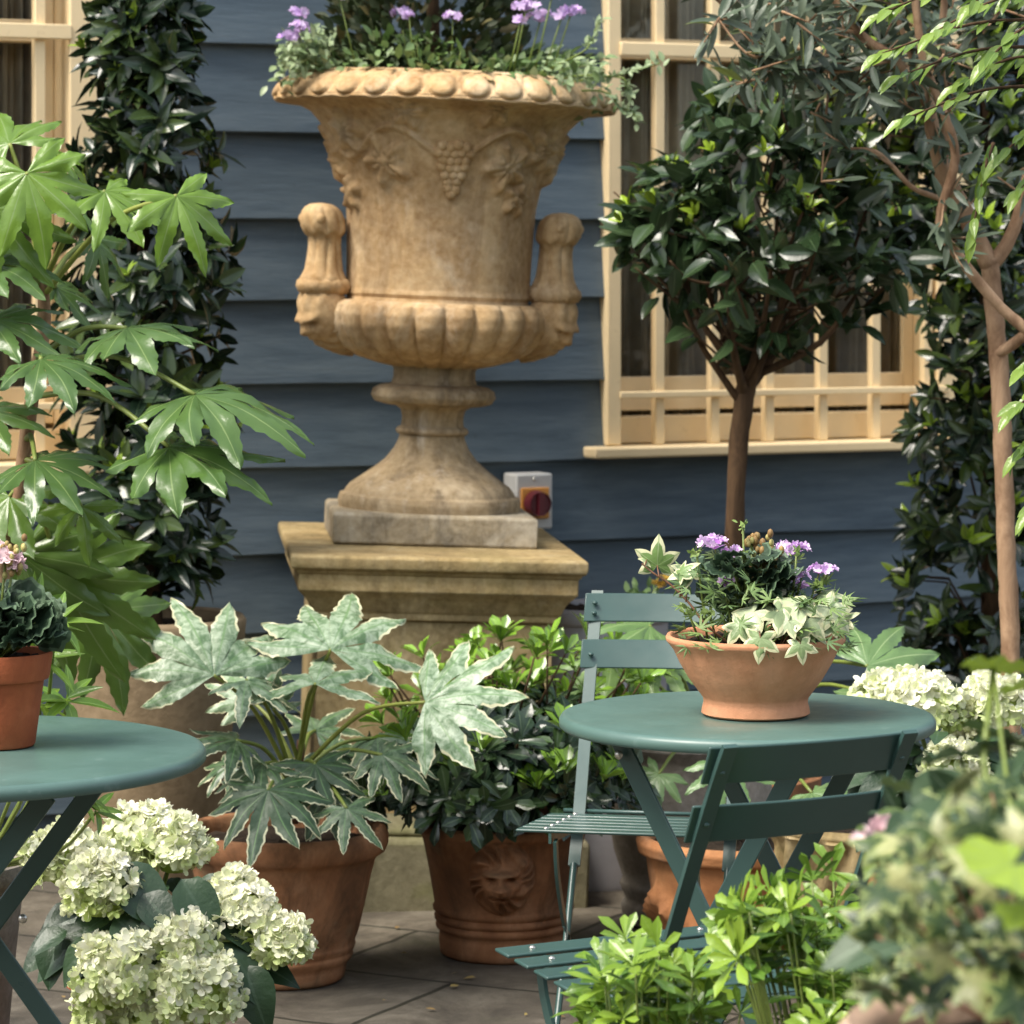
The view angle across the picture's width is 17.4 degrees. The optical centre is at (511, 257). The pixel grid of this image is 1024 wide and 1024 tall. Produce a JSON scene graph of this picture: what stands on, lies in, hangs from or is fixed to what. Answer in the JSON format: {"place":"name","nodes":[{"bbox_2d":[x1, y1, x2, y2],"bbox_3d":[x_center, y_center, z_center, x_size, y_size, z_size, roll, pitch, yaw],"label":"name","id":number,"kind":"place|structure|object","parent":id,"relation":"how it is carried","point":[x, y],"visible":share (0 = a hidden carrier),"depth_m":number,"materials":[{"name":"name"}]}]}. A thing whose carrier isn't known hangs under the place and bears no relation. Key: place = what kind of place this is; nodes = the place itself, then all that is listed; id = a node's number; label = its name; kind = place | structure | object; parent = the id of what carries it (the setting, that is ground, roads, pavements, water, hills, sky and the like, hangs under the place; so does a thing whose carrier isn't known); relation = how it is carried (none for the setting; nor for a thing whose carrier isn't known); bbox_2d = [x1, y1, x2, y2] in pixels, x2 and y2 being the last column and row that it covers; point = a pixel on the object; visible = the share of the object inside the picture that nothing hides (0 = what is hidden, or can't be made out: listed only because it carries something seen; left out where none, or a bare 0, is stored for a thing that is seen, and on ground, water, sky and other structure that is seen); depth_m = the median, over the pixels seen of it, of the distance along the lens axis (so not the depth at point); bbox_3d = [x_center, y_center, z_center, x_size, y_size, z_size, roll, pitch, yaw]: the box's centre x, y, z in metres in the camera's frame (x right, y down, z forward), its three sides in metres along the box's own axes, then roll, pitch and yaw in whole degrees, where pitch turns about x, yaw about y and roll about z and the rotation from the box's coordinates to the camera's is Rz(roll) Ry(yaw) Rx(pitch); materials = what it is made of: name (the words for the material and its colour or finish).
{"place":"outdoors","nodes":[
{"label":"outdoors","id":0,"kind":"place"},
{"bbox_2d":[9,881,796,1023],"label":"paving","id":1,"kind":"structure","parent":0,"point":[415,981],"depth_m":6.62,"materials":[{"name":"grey stone"}]},
{"bbox_2d":[0,856,22,1023],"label":"stone pot","id":2,"kind":"object","parent":1,"relation":"on","point":[9,930],"visible":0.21,"depth_m":5.95,"materials":[{"name":"stone"}]},
{"bbox_2d":[0,571,123,866],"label":"shrub","id":3,"kind":"object","parent":2,"relation":"on","point":[55,700],"visible":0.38,"depth_m":5.41,"materials":[{"name":"green plant"}]},
{"bbox_2d":[0,113,313,715],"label":"fatsia","id":4,"kind":"object","parent":2,"relation":"in","point":[88,574],"visible":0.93,"depth_m":6.06,"materials":[{"name":"green plant"}]},
{"bbox_2d":[0,715,205,1023],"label":"bistro table","id":5,"kind":"object","parent":1,"relation":"on","point":[85,763],"visible":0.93,"depth_m":4.93,"materials":[{"name":"metal"}]},
{"bbox_2d":[0,646,52,749],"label":"terracotta pot","id":6,"kind":"object","parent":5,"relation":"on","point":[25,672],"visible":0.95,"depth_m":4.94,"materials":[{"name":"ceramic"}]},
{"bbox_2d":[0,533,70,657],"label":"pelargonium","id":7,"kind":"object","parent":6,"relation":"on","point":[32,610],"visible":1,"depth_m":4.94,"materials":[{"name":"leaf"},{"name":"pink petal"},{"name":"green stem"}]},
{"bbox_2d":[70,606,245,894],"bbox_3d":[-0.784,1.110,7.300,0.408,0.660,0.408,0,0,0],"label":"stone planter","id":8,"kind":"object","parent":1,"relation":"on","point":[184,714],"visible":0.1,"depth_m":7.15,"materials":[{"name":"stone"}]},
{"bbox_2d":[33,0,246,624],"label":"bay tree","id":9,"kind":"object","parent":8,"relation":"on","point":[145,85],"visible":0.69,"depth_m":7.26,"materials":[{"name":"green plant"}]},
{"bbox_2d":[192,811,388,990],"bbox_3d":[-0.458,1.288,6.680,0.424,0.305,0.424,0,0,0],"label":"terracotta pot","id":10,"kind":"object","parent":1,"relation":"on","point":[323,883],"visible":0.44,"depth_m":6.55,"materials":[{"name":"ceramic"}]},
{"bbox_2d":[130,593,529,866],"bbox_3d":[-0.359,0.919,6.641,0.787,0.487,0.670,0,0,0],"label":"fatsia","id":11,"kind":"object","parent":10,"relation":"on","point":[306,781],"visible":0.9,"depth_m":6.50,"materials":[{"name":"green plant"}]},
{"bbox_2d":[62,926,791,1016],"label":"leaf litter","id":12,"kind":"object","parent":1,"relation":"on","point":[452,985],"visible":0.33,"depth_m":6.59,"materials":[{"name":"brown plant"}]},
{"bbox_2d":[267,521,589,911],"bbox_3d":[-0.218,1.062,7.861,0.704,0.796,0.980,2,0,-6],"label":"stone pedestal","id":13,"kind":"object","parent":1,"relation":"on","point":[445,596],"visible":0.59,"depth_m":7.43,"materials":[{"name":"beige stone"}]},
{"bbox_2d":[272,67,618,548],"bbox_3d":[-0.177,0.118,7.910,0.818,1.093,0.818,2,0,-6],"label":"garden urn","id":14,"kind":"object","parent":13,"relation":"on","point":[444,177],"visible":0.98,"depth_m":7.72,"materials":[{"name":"stone"}]},
{"bbox_2d":[313,0,543,71],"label":"conifer","id":15,"kind":"object","parent":14,"relation":"on","point":[484,18],"visible":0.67,"depth_m":7.79,"materials":[{"name":"green plant"}]},
{"bbox_2d":[260,0,668,131],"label":"alyssum","id":16,"kind":"object","parent":14,"relation":"in","point":[309,50],"visible":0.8,"depth_m":7.67,"materials":[{"name":"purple plant"}]},
{"bbox_2d":[421,806,584,964],"bbox_3d":[-0.018,1.300,6.930,0.368,0.279,0.368,0,0,-44],"label":"terracotta pot","id":17,"kind":"object","parent":1,"relation":"on","point":[492,895],"visible":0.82,"depth_m":6.80,"materials":[{"name":"ceramic"}]},
{"bbox_2d":[332,611,677,852],"bbox_3d":[-0.035,0.960,6.885,0.766,0.455,0.626,0,0,0],"label":"shrub","id":18,"kind":"object","parent":17,"relation":"in","point":[524,773],"visible":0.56,"depth_m":6.69,"materials":[{"name":"green plant"}]},
{"bbox_2d":[0,0,1023,837],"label":"cottage","id":19,"kind":"structure","parent":1,"relation":"on","point":[614,418],"depth_m":8.67,"materials":[{"name":"paint"}]},
{"bbox_2d":[0,0,113,473],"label":"window","id":20,"kind":"structure","parent":19,"relation":"in","point":[36,83],"depth_m":8.11,"materials":[{"name":"paint"}]},
{"bbox_2d":[504,472,551,528],"bbox_3d":[0.050,0.621,8.542,0.104,0.142,0.126,0,0,-25],"label":"isolator switch","id":21,"kind":"object","parent":19,"relation":"attached to","point":[532,491],"visible":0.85,"depth_m":8.52,"materials":[{"name":"plastic"}]},
{"bbox_2d":[583,0,968,458],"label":"window","id":22,"kind":"structure","parent":19,"relation":"in","point":[658,399],"depth_m":8.93,"materials":[{"name":"paint"}]},
{"bbox_2d":[551,599,667,890],"bbox_3d":[0.197,1.123,7.750,0.356,0.635,0.356,0,0,0],"label":"zinc planter","id":23,"kind":"object","parent":1,"relation":"on","point":[605,873],"visible":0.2,"depth_m":7.60,"materials":[{"name":"metal"}]},
{"bbox_2d":[624,574,669,593],"bbox_3d":[0.317,0.773,7.742,0.119,0.091,0.084,0,0,23],"label":"plant","id":24,"kind":"object","parent":23,"relation":"on","point":[649,583],"visible":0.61,"depth_m":7.75,"materials":[{"name":"plant"}]},
{"bbox_2d":[516,590,746,1023],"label":"folding chair","id":25,"kind":"object","parent":1,"relation":"on","point":[576,822],"visible":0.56,"depth_m":6.20,"materials":[{"name":"metal"}]},
{"bbox_2d":[611,748,771,927],"bbox_3d":[0.385,1.240,7.250,0.360,0.400,0.360,0,0,0],"label":"stone pot","id":26,"kind":"object","parent":1,"relation":"on","point":[634,880],"visible":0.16,"depth_m":7.13,"materials":[{"name":"stone"}]},
{"bbox_2d":[495,729,917,1023],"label":"folding chair","id":27,"kind":"object","parent":1,"relation":"on","point":[711,818],"visible":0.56,"depth_m":4.41,"materials":[{"name":"metal"}]},
{"bbox_2d":[636,836,798,967],"bbox_3d":[0.463,1.301,6.750,0.426,0.278,0.426,0,0,0],"label":"terracotta pot","id":28,"kind":"object","parent":1,"relation":"on","point":[659,898],"visible":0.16,"depth_m":6.64,"materials":[{"name":"ceramic"}]},
{"bbox_2d":[554,615,939,809],"bbox_3d":[0.456,0.925,6.763,0.355,0.435,1.028,0,0,-29],"label":"fatsia","id":29,"kind":"object","parent":28,"relation":"in","point":[867,654],"visible":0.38,"depth_m":6.67,"materials":[{"name":"green plant"}]},
{"bbox_2d":[559,691,935,1023],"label":"bistro table","id":30,"kind":"object","parent":1,"relation":"on","point":[625,726],"visible":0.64,"depth_m":5.23,"materials":[{"name":"metal"}]},
{"bbox_2d":[666,625,845,720],"bbox_3d":[0.388,0.663,5.330,0.287,0.127,0.287,0,0,0],"label":"terracotta bowl","id":31,"kind":"object","parent":30,"relation":"on","point":[735,681],"visible":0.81,"depth_m":5.24,"materials":[{"name":"ceramic"}]},
{"bbox_2d":[635,534,859,664],"bbox_3d":[0.374,0.536,5.270,0.356,0.194,0.169,0,0,0],"label":"ivy","id":32,"kind":"object","parent":31,"relation":"in","point":[783,618],"visible":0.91,"depth_m":5.23,"materials":[{"name":"green plant"}]},
{"bbox_2d":[691,529,804,617],"bbox_3d":[0.375,0.524,5.335,0.178,0.188,0.188,0,0,0],"label":"pelargonium","id":33,"kind":"object","parent":31,"relation":"in","point":[772,569],"visible":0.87,"depth_m":5.29,"materials":[{"name":"leaf"},{"name":"petal"}]},
{"bbox_2d":[666,519,867,659],"bbox_3d":[0.404,0.526,5.289,0.323,0.224,0.235,0,0,0],"label":"verbena","id":34,"kind":"object","parent":31,"relation":"in","point":[713,541],"visible":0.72,"depth_m":5.29,"materials":[{"name":"green plant"}]},
{"bbox_2d":[772,777,821,799],"bbox_3d":[0.519,1.305,7.600,0.370,0.270,0.370,0,0,0],"label":"terracotta pot","id":35,"kind":"object","parent":1,"relation":"on","point":[800,788],"visible":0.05,"depth_m":7.48,"materials":[{"name":"ceramic"}]},
{"bbox_2d":[594,39,957,551],"bbox_3d":[0.584,0.321,7.483,0.826,1.623,0.778,0,0,36],"label":"bay tree","id":36,"kind":"object","parent":35,"relation":"in","point":[730,250],"visible":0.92,"depth_m":7.38,"materials":[{"name":"green plant"}]},
{"bbox_2d":[771,828,861,968],"bbox_3d":[0.684,1.265,6.496,0.382,0.350,0.376,0,0,0],"label":"stone pot","id":37,"kind":"object","parent":1,"relation":"on","point":[784,847],"visible":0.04,"depth_m":6.36,"materials":[{"name":"stone"}]},
{"bbox_2d":[680,0,1023,734],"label":"olive tree","id":38,"kind":"object","parent":1,"relation":"on","point":[770,54],"visible":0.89,"depth_m":6.79,"materials":[{"name":"green plant"}]},
{"bbox_2d":[839,984,996,1023],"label":"terracotta pot","id":39,"kind":"object","parent":1,"relation":"on","point":[877,1012],"visible":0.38,"depth_m":2.69,"materials":[{"name":"ceramic"}]},
{"bbox_2d":[820,654,1023,1004],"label":"pelargonium","id":40,"kind":"object","parent":39,"relation":"in","point":[999,866],"visible":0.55,"depth_m":2.77,"materials":[{"name":"green plant"}]},
{"bbox_2d":[840,761,1023,1023],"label":"ivy","id":41,"kind":"object","parent":39,"relation":"in","point":[903,893],"visible":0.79,"depth_m":2.48,"materials":[{"name":"green plant"}]},
{"bbox_2d":[822,0,1023,690],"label":"laurel hedge","id":42,"kind":"object","parent":1,"relation":"on","point":[962,419],"visible":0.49,"depth_m":7.95,"materials":[{"name":"green plant"}]},
{"bbox_2d":[859,0,1023,536],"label":"ficus tree","id":43,"kind":"object","parent":1,"relation":"on","point":[993,158],"visible":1,"depth_m":5.51,"materials":[{"name":"green plant"}]},
{"bbox_3d":[-0.632,1.329,5.850,0.310,0.222,0.310,0,0,0],"label":"terracotta pot","id":44,"kind":"object","parent":1,"relation":"on","visible":0},
{"bbox_2d":[15,798,318,1023],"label":"hydrangea","id":45,"kind":"object","parent":44,"relation":"in","point":[123,936],"visible":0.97,"depth_m":5.62,"materials":[{"name":"white plant"}]},
{"bbox_2d":[551,912,794,1023],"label":"shrub","id":46,"kind":"object","parent":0,"point":[637,976],"visible":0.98,"depth_m":4.14,"materials":[{"name":"green plant"}]},
{"bbox_2d":[700,841,883,1023],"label":"shrub","id":47,"kind":"object","parent":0,"point":[737,925],"visible":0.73,"depth_m":4.08,"materials":[{"name":"green plant"}]},
{"bbox_2d":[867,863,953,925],"bbox_3d":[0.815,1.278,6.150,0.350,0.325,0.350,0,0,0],"label":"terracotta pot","id":48,"kind":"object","parent":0,"point":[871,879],"visible":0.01,"depth_m":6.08,"materials":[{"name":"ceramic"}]},
{"bbox_2d":[831,664,1023,852],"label":"hydrangea","id":49,"kind":"object","parent":48,"relation":"on","point":[944,701],"visible":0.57,"depth_m":6.05,"materials":[{"name":"white plant"}]}
]}

